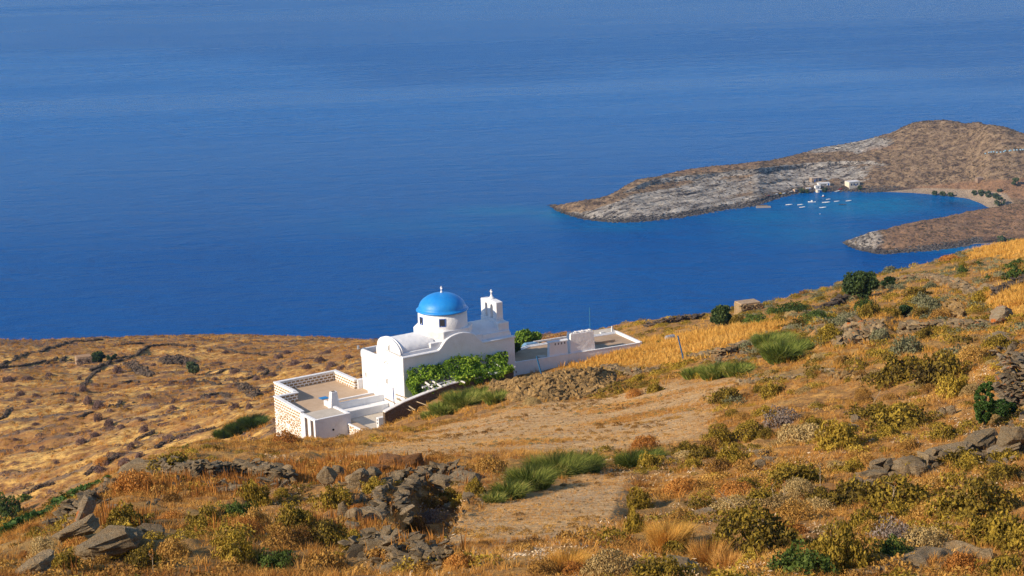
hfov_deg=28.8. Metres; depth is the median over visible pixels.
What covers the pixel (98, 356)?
fig tree
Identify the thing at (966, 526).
scrub bush
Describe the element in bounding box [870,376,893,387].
scrub bush
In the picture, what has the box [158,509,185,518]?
scrub bush
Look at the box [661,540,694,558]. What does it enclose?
scrub bush
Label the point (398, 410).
retaining wall
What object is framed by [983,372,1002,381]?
scrub bush
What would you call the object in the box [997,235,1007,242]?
tamarisk tree
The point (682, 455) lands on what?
cushion shrub
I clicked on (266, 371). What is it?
field wall
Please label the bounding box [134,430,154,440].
field wall
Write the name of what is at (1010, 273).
green bush
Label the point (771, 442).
cushion shrub
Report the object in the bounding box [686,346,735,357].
dry stone wall
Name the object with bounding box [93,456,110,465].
scrub bush
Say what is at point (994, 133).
scrub
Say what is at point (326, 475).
boulder
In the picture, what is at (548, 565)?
scrub bush
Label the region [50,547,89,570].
scrub bush
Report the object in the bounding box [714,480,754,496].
scrub bush
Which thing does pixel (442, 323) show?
window
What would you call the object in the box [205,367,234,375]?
field wall
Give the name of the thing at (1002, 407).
ivy bush
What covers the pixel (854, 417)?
boulder
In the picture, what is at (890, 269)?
sage bush
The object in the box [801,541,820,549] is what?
scrub bush
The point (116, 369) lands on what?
thorn bush
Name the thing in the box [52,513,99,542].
boulder
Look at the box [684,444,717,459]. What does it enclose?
scrub bush
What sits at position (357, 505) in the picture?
scrub bush
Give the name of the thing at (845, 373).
scattered rocks
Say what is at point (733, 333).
golden grass
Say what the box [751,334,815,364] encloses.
broom bush
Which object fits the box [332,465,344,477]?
boulder
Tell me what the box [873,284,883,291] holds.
cushion shrub
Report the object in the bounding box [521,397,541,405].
cushion shrub
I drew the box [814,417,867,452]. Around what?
scrub bush
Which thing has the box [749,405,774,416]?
scrub bush
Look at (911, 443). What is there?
scrub bush
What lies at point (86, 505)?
boulder
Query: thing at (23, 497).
green bush
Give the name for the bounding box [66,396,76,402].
thorn bush
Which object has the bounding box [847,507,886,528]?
scrub bush
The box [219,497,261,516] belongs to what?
green bush
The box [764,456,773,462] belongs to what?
boulder
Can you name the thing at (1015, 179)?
tamarisk tree
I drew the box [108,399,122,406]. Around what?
field wall
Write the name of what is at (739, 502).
cushion shrub
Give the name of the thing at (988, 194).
tamarisk tree
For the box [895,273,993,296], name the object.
dry stone wall
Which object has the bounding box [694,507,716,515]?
boulder
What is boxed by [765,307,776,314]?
green bush
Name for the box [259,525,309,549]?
scrub bush
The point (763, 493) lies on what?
scrub bush
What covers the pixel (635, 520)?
scrub bush
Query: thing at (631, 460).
rush clump
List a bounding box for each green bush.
[0,491,23,522]
[16,493,31,502]
[106,353,116,360]
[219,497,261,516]
[252,547,298,570]
[740,311,765,324]
[760,539,838,575]
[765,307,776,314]
[773,300,811,314]
[797,310,836,324]
[853,297,878,310]
[871,533,914,556]
[955,265,968,272]
[1000,266,1023,279]
[1001,263,1018,270]
[1010,258,1023,263]
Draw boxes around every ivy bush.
[973,381,996,427]
[992,399,1017,416]
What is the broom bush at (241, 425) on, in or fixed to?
on the hillside
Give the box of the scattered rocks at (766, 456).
[754,446,777,468]
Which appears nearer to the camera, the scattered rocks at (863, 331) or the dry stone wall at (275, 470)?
the dry stone wall at (275, 470)
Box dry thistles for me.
[63,447,470,573]
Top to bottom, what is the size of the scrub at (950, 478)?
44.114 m
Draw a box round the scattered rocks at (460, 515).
[439,492,490,545]
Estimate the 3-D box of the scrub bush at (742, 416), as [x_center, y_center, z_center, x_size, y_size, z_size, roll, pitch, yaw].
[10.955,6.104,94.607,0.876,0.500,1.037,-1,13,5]
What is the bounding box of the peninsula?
[550,120,1023,221]
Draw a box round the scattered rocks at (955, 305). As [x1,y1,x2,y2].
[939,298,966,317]
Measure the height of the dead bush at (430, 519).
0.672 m
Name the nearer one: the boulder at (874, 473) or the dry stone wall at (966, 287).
the boulder at (874, 473)
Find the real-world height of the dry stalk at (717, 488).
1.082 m
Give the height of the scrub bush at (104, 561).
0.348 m
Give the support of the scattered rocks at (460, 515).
on the hillside
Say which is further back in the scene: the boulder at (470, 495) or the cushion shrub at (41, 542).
the boulder at (470, 495)
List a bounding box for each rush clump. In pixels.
[475,443,618,504]
[608,444,674,469]
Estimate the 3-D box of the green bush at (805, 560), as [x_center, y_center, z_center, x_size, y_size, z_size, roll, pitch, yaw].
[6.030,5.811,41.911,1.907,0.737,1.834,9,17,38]
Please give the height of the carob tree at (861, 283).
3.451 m
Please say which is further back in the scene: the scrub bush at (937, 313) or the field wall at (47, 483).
the field wall at (47, 483)
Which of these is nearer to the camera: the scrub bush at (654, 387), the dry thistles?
the dry thistles
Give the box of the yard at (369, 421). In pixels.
[351,408,386,428]
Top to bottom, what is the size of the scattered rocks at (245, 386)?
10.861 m
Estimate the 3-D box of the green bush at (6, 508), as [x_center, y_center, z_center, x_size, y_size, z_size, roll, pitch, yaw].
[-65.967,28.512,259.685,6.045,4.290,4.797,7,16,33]
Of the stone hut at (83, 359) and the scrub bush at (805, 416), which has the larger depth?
the stone hut at (83, 359)
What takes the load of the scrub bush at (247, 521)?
on the hillside
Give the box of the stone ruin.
[975,177,983,182]
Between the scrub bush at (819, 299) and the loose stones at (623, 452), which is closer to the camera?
the loose stones at (623, 452)
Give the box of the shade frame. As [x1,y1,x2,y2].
[533,336,566,342]
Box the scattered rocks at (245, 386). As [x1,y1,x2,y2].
[232,379,260,398]
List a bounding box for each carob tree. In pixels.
[710,304,732,324]
[841,270,880,298]
[880,276,895,288]
[899,304,912,315]
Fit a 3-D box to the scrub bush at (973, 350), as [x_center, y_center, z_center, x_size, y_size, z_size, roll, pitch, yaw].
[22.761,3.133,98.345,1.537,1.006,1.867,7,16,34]
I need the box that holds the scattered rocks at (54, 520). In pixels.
[36,478,117,533]
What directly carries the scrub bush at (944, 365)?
on the hillside
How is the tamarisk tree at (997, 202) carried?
on the peninsula
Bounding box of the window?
[439,319,445,326]
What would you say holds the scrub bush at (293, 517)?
on the hillside
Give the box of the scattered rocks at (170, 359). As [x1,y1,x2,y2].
[159,354,196,364]
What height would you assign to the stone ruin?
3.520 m
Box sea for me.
[0,0,1023,339]
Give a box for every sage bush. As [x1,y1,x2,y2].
[824,314,848,326]
[837,310,857,318]
[868,326,890,340]
[882,265,896,273]
[888,334,923,355]
[911,291,931,304]
[917,295,941,312]
[923,281,939,288]
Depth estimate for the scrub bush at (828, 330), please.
133.70 m
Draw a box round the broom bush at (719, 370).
[680,359,756,380]
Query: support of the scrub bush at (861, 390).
on the hillside
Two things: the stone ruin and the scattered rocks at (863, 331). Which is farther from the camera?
the stone ruin
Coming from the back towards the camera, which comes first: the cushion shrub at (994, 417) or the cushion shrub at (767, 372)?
the cushion shrub at (767, 372)
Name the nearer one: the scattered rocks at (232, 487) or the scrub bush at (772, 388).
the scattered rocks at (232, 487)
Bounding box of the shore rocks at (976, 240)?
[841,231,983,254]
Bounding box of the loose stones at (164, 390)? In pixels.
[0,332,563,501]
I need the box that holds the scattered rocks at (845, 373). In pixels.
[827,370,871,381]
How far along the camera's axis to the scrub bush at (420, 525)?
66.17 m
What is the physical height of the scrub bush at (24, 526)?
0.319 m
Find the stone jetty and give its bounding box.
[756,205,770,207]
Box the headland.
[847,204,1023,253]
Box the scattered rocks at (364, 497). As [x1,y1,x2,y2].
[330,464,474,506]
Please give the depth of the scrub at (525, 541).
96.91 m
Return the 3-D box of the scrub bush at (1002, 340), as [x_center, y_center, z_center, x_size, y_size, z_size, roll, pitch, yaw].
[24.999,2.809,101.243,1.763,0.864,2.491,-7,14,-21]
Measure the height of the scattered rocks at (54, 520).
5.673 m
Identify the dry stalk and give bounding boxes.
[148,549,154,571]
[714,485,735,508]
[889,478,897,501]
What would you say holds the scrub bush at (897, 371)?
on the hillside
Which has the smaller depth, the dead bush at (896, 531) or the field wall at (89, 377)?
the dead bush at (896, 531)
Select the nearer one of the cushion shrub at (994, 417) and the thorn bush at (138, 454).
the cushion shrub at (994, 417)
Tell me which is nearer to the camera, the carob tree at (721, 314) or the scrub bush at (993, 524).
the scrub bush at (993, 524)
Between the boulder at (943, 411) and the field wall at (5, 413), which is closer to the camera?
the boulder at (943, 411)
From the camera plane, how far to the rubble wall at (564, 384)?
148.05 m
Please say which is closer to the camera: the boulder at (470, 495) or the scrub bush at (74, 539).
the scrub bush at (74, 539)
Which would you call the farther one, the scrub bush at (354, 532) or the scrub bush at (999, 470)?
the scrub bush at (999, 470)
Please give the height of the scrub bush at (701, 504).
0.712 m
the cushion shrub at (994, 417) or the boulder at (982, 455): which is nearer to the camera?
the boulder at (982, 455)
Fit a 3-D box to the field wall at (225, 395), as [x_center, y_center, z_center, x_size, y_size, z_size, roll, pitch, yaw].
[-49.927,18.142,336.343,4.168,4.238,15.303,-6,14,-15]
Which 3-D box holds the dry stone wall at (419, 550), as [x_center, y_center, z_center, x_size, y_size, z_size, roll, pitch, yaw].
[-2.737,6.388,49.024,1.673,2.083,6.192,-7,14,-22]
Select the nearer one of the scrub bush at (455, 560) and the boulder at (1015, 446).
the scrub bush at (455, 560)
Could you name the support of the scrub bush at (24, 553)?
on the hillside
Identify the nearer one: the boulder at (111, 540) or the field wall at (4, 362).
the boulder at (111, 540)
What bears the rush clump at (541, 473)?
on the hillside
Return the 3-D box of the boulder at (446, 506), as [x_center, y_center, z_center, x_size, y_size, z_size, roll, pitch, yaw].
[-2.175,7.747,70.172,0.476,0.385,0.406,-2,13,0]
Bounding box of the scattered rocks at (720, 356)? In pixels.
[699,351,761,363]
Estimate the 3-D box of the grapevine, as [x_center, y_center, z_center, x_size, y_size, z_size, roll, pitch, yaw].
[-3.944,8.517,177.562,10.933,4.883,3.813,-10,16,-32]
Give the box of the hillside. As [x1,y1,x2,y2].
[0,243,1023,575]
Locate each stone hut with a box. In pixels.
[75,354,92,364]
[734,299,762,313]
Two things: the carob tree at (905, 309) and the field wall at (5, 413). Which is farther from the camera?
the field wall at (5, 413)
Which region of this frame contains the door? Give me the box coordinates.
[384,384,390,406]
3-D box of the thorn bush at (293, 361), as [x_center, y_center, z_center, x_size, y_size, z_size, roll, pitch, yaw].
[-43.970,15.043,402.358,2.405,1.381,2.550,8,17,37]
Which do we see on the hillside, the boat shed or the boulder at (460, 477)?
the boulder at (460, 477)
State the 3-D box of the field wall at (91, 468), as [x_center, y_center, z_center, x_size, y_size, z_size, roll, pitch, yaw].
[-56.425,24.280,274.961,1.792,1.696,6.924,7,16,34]
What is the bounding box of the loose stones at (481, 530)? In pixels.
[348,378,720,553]
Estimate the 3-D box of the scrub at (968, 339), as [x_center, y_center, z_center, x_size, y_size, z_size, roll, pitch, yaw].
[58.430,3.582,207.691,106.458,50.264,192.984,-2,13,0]
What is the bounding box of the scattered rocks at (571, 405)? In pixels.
[496,399,627,410]
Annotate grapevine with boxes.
[405,348,514,395]
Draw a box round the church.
[357,286,515,406]
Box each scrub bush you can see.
[18,550,29,557]
[20,522,38,531]
[21,526,42,538]
[44,491,71,504]
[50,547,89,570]
[60,536,87,548]
[91,553,114,564]
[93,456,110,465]
[102,499,155,527]
[111,468,156,495]
[123,540,174,569]
[145,450,198,473]
[156,537,192,559]
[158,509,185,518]
[161,490,182,502]
[184,501,222,528]
[198,444,221,450]
[209,536,225,545]
[211,525,262,565]
[222,512,237,518]
[233,516,263,534]
[235,479,274,506]
[240,506,272,528]
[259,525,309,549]
[265,521,289,534]
[269,429,302,445]
[271,487,289,498]
[272,502,316,530]
[290,523,314,540]
[299,549,349,571]
[306,518,348,549]
[307,483,353,512]
[332,551,345,555]
[336,528,362,550]
[348,503,364,509]
[359,476,389,493]
[405,514,430,532]
[408,558,435,574]
[421,490,447,510]
[431,486,459,506]
[443,551,477,570]
[449,493,462,507]
[464,476,486,496]
[473,453,508,474]
[525,556,560,575]
[558,560,585,575]
[622,506,645,534]
[624,388,643,398]
[626,486,655,509]
[626,553,699,575]
[629,373,645,382]
[629,434,660,449]
[636,450,663,468]
[645,380,664,393]
[661,477,698,496]
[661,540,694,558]
[664,506,698,523]
[668,440,697,453]
[677,457,702,471]
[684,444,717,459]
[686,497,715,510]
[696,436,723,450]
[699,422,733,442]
[702,456,732,475]
[703,386,741,403]
[707,497,801,559]
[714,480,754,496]
[715,441,754,464]
[724,408,740,417]
[729,314,743,323]
[732,417,767,442]
[734,412,749,420]
[737,476,762,488]
[746,485,779,507]
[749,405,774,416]
[751,383,762,392]
[756,427,777,438]
[758,381,784,399]
[762,461,827,491]
[770,314,787,322]
[774,497,822,520]
[774,516,794,529]
[777,318,807,327]
[783,521,811,533]
[798,290,809,295]
[798,412,815,423]
[799,415,824,431]
[801,485,836,505]
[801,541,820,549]
[808,323,843,345]
[810,517,884,575]
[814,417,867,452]
[815,296,826,302]
[825,474,869,508]
[830,456,865,473]
[832,355,844,363]
[843,402,886,419]
[843,421,862,430]
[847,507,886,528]
[852,472,937,512]
[852,519,888,537]
[853,369,865,376]
[854,387,871,399]
[855,419,873,428]
[856,301,880,317]
[856,351,930,390]
[857,393,877,402]
[858,401,945,436]
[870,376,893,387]
[871,423,906,438]
[872,500,914,519]
[879,446,890,451]
[880,306,901,317]
[881,393,896,400]
[896,438,919,450]
[899,285,934,298]
[905,390,921,397]
[909,348,976,388]
[911,306,931,318]
[913,474,949,494]
[914,326,936,340]
[917,401,930,408]
[920,475,1022,522]
[921,383,936,393]
[927,421,966,441]
[928,306,952,318]
[935,374,972,398]
[936,446,984,465]
[938,254,960,262]
[942,551,981,574]
[948,517,983,540]
[949,455,984,472]
[949,508,1023,546]
[955,261,967,267]
[956,343,989,361]
[965,262,979,267]
[968,291,988,305]
[971,286,990,295]
[973,552,1023,575]
[980,333,1020,351]
[980,461,1023,482]
[982,447,1022,464]
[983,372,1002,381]
[984,523,1023,555]
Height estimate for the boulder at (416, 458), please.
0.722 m
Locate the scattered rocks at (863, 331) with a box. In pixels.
[813,315,885,346]
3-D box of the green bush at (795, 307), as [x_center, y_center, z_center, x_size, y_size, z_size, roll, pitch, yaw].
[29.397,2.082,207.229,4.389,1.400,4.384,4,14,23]
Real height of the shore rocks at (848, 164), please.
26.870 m
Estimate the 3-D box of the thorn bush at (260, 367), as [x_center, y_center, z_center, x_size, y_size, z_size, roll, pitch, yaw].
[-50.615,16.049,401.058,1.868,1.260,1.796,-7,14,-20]
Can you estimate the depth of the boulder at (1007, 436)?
64.00 m
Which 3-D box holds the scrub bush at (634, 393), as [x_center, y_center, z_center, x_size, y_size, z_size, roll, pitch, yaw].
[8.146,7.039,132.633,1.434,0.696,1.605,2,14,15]
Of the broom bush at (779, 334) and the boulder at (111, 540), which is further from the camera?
the broom bush at (779, 334)
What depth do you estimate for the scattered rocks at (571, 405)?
134.05 m
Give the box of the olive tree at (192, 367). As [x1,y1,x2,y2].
[186,361,199,374]
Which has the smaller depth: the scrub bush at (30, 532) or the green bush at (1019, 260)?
the scrub bush at (30, 532)
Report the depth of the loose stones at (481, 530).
98.66 m
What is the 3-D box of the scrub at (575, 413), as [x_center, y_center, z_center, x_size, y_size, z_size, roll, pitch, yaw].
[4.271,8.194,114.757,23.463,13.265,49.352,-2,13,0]
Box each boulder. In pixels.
[15,549,54,575]
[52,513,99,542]
[75,494,96,520]
[75,525,142,560]
[118,458,145,475]
[136,523,164,539]
[316,466,337,486]
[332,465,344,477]
[337,501,347,517]
[344,507,362,520]
[344,520,359,530]
[345,468,370,488]
[359,506,387,522]
[367,466,381,482]
[368,463,388,469]
[377,453,402,469]
[380,564,398,575]
[386,472,407,480]
[400,453,424,467]
[408,540,419,549]
[429,474,453,491]
[431,561,441,565]
[443,502,456,512]
[449,470,484,482]
[462,492,474,499]
[665,554,691,568]
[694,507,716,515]
[751,459,765,468]
[754,449,768,456]
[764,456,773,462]
[850,414,863,422]
[866,469,888,481]
[899,464,912,478]
[910,461,925,477]
[924,441,973,461]
[937,407,946,416]
[946,406,955,415]
[964,428,995,451]
[970,451,985,460]
[985,331,1012,339]
[986,442,1021,456]
[989,305,1012,323]
[996,426,1023,446]
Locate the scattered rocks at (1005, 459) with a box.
[982,408,1023,470]
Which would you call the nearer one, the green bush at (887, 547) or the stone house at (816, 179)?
the green bush at (887, 547)
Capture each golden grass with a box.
[187,268,1023,445]
[559,238,1023,368]
[596,242,1023,340]
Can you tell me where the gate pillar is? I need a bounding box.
[376,416,382,427]
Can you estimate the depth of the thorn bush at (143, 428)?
295.41 m
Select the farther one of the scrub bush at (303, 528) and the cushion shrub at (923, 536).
the scrub bush at (303, 528)
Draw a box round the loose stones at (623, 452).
[28,316,1011,567]
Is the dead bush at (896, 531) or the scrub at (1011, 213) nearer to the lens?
the dead bush at (896, 531)
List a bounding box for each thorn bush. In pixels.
[0,376,14,382]
[16,390,25,395]
[20,375,33,381]
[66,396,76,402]
[75,437,86,445]
[79,385,86,392]
[83,395,91,404]
[89,431,99,437]
[92,399,105,409]
[94,412,103,421]
[94,466,107,472]
[103,417,113,425]
[112,365,122,373]
[117,457,129,465]
[126,442,135,450]
[134,452,143,457]
[138,424,148,432]
[140,393,151,398]
[162,434,171,441]
[215,400,225,404]
[228,368,241,373]
[228,402,240,410]
[256,364,263,370]
[273,353,283,358]
[288,359,299,365]
[301,362,311,368]
[313,355,324,362]
[327,361,337,366]
[337,364,345,370]
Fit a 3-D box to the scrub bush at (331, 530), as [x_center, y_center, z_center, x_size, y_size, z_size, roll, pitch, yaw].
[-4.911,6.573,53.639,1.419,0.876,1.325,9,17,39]
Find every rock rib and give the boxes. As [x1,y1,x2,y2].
[146,489,175,503]
[290,494,318,507]
[840,540,993,574]
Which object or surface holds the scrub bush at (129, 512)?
on the hillside
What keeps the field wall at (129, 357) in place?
on the hillside
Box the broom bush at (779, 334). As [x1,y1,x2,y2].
[744,329,801,347]
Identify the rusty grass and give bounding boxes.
[0,438,561,575]
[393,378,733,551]
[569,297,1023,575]
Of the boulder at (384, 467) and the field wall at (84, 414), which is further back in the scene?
the field wall at (84, 414)
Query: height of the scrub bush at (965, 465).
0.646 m
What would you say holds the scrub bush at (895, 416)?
on the hillside
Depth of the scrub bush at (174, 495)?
69.02 m
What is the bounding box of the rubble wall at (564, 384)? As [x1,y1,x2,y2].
[486,366,616,401]
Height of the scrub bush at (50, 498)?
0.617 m
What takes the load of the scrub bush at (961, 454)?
on the hillside
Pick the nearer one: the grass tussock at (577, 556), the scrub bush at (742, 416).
the grass tussock at (577, 556)
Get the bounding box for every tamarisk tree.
[978,189,984,195]
[984,190,991,197]
[993,196,1005,205]
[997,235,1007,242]
[1011,177,1019,184]
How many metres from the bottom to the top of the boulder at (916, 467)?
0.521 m
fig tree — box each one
[91,351,106,361]
[514,328,541,346]
[515,342,520,352]
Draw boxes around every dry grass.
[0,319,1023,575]
[337,376,757,555]
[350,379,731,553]
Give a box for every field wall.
[0,338,102,364]
[0,356,67,367]
[0,407,13,419]
[22,481,54,493]
[44,358,72,364]
[51,391,77,396]
[76,411,93,417]
[80,368,100,391]
[82,452,118,475]
[89,343,194,371]
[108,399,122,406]
[117,342,143,345]
[120,380,140,383]
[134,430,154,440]
[154,426,215,448]
[173,378,221,384]
[202,392,231,397]
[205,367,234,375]
[219,346,266,355]
[241,366,280,380]
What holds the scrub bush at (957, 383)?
on the hillside
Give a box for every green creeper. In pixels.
[0,484,91,536]
[85,474,111,485]
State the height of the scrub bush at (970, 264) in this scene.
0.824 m
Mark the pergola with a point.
(438, 384)
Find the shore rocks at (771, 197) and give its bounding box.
[547,136,901,222]
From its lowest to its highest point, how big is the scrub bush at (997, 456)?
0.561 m
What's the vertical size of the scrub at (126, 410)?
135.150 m
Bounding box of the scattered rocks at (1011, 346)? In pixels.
[989,335,1023,366]
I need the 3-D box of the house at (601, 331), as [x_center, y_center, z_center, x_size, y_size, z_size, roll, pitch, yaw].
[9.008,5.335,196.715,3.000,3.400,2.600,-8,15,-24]
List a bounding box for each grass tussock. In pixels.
[535,544,594,569]
[637,516,700,551]
[677,535,747,570]
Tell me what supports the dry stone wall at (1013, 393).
on the hillside
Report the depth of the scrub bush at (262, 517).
61.95 m
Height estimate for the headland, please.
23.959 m
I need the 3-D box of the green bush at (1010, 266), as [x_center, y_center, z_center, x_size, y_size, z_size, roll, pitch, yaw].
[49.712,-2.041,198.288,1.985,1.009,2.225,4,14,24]
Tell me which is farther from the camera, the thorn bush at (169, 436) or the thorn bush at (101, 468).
the thorn bush at (169, 436)
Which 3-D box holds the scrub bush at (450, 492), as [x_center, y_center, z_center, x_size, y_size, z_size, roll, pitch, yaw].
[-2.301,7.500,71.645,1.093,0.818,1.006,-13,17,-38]
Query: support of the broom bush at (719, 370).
on the hillside
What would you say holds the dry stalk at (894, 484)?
on the hillside
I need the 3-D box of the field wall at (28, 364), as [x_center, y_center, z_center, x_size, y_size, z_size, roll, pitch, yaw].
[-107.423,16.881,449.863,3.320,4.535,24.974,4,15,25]
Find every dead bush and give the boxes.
[414,504,448,523]
[761,404,800,428]
[869,513,913,542]
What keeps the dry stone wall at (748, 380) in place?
on the hillside
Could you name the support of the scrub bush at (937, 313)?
on the hillside
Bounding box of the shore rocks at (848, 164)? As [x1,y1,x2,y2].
[616,160,890,195]
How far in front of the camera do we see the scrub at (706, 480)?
59.51 m
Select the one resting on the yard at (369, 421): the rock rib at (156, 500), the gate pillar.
the gate pillar
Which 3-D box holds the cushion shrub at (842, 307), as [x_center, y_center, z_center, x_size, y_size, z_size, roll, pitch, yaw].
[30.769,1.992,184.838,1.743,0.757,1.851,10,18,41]
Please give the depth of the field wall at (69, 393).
376.46 m
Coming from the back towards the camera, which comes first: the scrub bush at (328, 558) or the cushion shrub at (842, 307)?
the cushion shrub at (842, 307)
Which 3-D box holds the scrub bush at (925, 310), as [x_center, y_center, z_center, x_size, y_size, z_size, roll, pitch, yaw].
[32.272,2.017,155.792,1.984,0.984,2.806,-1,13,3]
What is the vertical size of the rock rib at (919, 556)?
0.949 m
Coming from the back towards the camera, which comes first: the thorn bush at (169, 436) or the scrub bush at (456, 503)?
the thorn bush at (169, 436)
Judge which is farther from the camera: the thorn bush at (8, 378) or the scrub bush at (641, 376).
the thorn bush at (8, 378)
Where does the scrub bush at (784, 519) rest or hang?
on the hillside
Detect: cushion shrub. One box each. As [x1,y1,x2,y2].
[26,536,58,557]
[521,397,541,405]
[578,546,639,575]
[673,450,691,460]
[709,494,758,510]
[750,494,801,511]
[761,369,778,376]
[767,440,780,446]
[774,423,825,445]
[779,476,815,499]
[784,310,795,316]
[796,386,811,394]
[804,496,837,511]
[810,353,825,361]
[826,460,844,468]
[835,305,850,312]
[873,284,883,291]
[894,524,952,547]
[909,380,927,390]
[958,382,985,396]
[978,334,989,342]
[982,414,1003,425]
[983,359,999,365]
[1018,471,1023,481]
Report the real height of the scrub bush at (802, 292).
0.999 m
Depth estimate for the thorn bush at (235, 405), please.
300.13 m
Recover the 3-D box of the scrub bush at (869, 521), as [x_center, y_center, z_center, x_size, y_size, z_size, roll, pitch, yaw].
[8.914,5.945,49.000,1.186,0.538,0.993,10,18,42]
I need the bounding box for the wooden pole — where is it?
[395,394,426,405]
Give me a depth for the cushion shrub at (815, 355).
123.73 m
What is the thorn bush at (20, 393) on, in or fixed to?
on the hillside
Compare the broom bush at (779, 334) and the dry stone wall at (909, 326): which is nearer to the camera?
the dry stone wall at (909, 326)
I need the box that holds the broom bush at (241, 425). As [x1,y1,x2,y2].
[207,411,271,438]
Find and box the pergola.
[420,358,515,389]
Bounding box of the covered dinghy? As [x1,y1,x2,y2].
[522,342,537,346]
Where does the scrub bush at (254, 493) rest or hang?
on the hillside
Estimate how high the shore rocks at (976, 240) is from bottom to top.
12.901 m
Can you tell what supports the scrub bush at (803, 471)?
on the hillside
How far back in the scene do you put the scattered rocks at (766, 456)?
74.17 m
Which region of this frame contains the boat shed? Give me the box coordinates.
[817,182,829,185]
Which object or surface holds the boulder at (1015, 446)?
on the hillside
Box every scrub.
[0,276,1023,575]
[0,298,1023,575]
[0,331,565,502]
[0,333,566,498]
[359,376,749,554]
[412,375,768,446]
[554,119,1023,216]
[587,250,1023,398]
[711,248,1023,404]
[846,202,1023,249]
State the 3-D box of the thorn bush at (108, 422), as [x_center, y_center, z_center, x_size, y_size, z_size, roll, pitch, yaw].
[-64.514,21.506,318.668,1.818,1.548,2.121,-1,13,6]
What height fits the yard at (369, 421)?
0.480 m
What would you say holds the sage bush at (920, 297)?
on the hillside
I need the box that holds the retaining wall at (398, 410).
[383,370,513,424]
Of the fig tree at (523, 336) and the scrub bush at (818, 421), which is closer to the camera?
the scrub bush at (818, 421)
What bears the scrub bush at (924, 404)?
on the hillside
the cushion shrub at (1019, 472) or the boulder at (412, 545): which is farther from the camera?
the cushion shrub at (1019, 472)
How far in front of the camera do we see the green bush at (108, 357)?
462.43 m
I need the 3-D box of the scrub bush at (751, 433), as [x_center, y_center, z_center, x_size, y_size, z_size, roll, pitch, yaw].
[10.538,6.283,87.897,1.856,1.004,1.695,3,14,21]
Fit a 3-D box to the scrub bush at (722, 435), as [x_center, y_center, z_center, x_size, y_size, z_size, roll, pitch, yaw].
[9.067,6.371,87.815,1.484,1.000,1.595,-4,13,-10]
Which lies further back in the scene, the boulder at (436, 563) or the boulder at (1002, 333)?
the boulder at (1002, 333)
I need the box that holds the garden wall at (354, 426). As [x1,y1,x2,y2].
[347,420,368,434]
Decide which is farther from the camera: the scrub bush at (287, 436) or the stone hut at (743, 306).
the stone hut at (743, 306)
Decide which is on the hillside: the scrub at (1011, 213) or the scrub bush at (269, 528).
the scrub bush at (269, 528)
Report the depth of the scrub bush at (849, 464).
67.96 m
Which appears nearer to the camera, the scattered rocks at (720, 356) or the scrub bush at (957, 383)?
the scrub bush at (957, 383)
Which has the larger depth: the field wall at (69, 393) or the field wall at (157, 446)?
the field wall at (69, 393)
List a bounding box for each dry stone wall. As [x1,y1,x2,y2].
[51,477,126,523]
[144,456,297,482]
[338,525,454,571]
[368,459,465,523]
[600,363,660,376]
[643,313,704,326]
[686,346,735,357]
[728,334,756,352]
[734,368,834,383]
[803,294,853,313]
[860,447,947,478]
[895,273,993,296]
[896,318,990,334]
[990,274,1023,295]
[991,351,1023,406]
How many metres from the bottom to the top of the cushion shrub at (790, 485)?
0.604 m
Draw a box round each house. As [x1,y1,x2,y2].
[273,369,388,438]
[515,329,641,374]
[593,326,615,334]
[809,176,822,181]
[845,180,859,188]
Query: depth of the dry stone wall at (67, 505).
70.75 m
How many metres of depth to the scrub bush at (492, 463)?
75.24 m
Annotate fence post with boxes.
[677,336,683,358]
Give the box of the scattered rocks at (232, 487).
[166,475,292,490]
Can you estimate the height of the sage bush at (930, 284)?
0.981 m
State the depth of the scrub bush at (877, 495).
57.55 m
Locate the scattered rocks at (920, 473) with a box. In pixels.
[856,456,966,487]
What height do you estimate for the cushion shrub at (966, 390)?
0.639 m
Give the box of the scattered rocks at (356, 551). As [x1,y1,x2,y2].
[344,529,444,575]
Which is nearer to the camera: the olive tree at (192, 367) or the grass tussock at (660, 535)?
the grass tussock at (660, 535)
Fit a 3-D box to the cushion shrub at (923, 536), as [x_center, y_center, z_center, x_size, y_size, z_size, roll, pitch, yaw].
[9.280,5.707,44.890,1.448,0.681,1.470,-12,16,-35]
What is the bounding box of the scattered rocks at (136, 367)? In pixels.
[122,360,154,376]
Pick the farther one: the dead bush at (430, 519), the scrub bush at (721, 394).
the scrub bush at (721, 394)
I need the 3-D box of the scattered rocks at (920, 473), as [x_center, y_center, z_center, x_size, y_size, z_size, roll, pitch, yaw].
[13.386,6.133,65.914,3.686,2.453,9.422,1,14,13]
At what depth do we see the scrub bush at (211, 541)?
51.18 m
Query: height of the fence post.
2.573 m
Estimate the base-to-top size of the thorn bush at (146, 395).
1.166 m
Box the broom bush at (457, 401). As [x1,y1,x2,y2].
[420,384,508,418]
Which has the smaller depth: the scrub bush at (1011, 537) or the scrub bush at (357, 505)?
the scrub bush at (1011, 537)
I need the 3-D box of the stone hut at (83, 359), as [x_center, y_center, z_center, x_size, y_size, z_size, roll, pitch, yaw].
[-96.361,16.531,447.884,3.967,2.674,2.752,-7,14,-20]
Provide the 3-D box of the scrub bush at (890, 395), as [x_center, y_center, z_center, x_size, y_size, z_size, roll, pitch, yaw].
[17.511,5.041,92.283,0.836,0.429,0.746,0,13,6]
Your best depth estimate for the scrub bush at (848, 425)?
79.81 m
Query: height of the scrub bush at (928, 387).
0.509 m
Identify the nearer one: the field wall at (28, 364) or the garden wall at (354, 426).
the garden wall at (354, 426)
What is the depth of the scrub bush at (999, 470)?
59.94 m

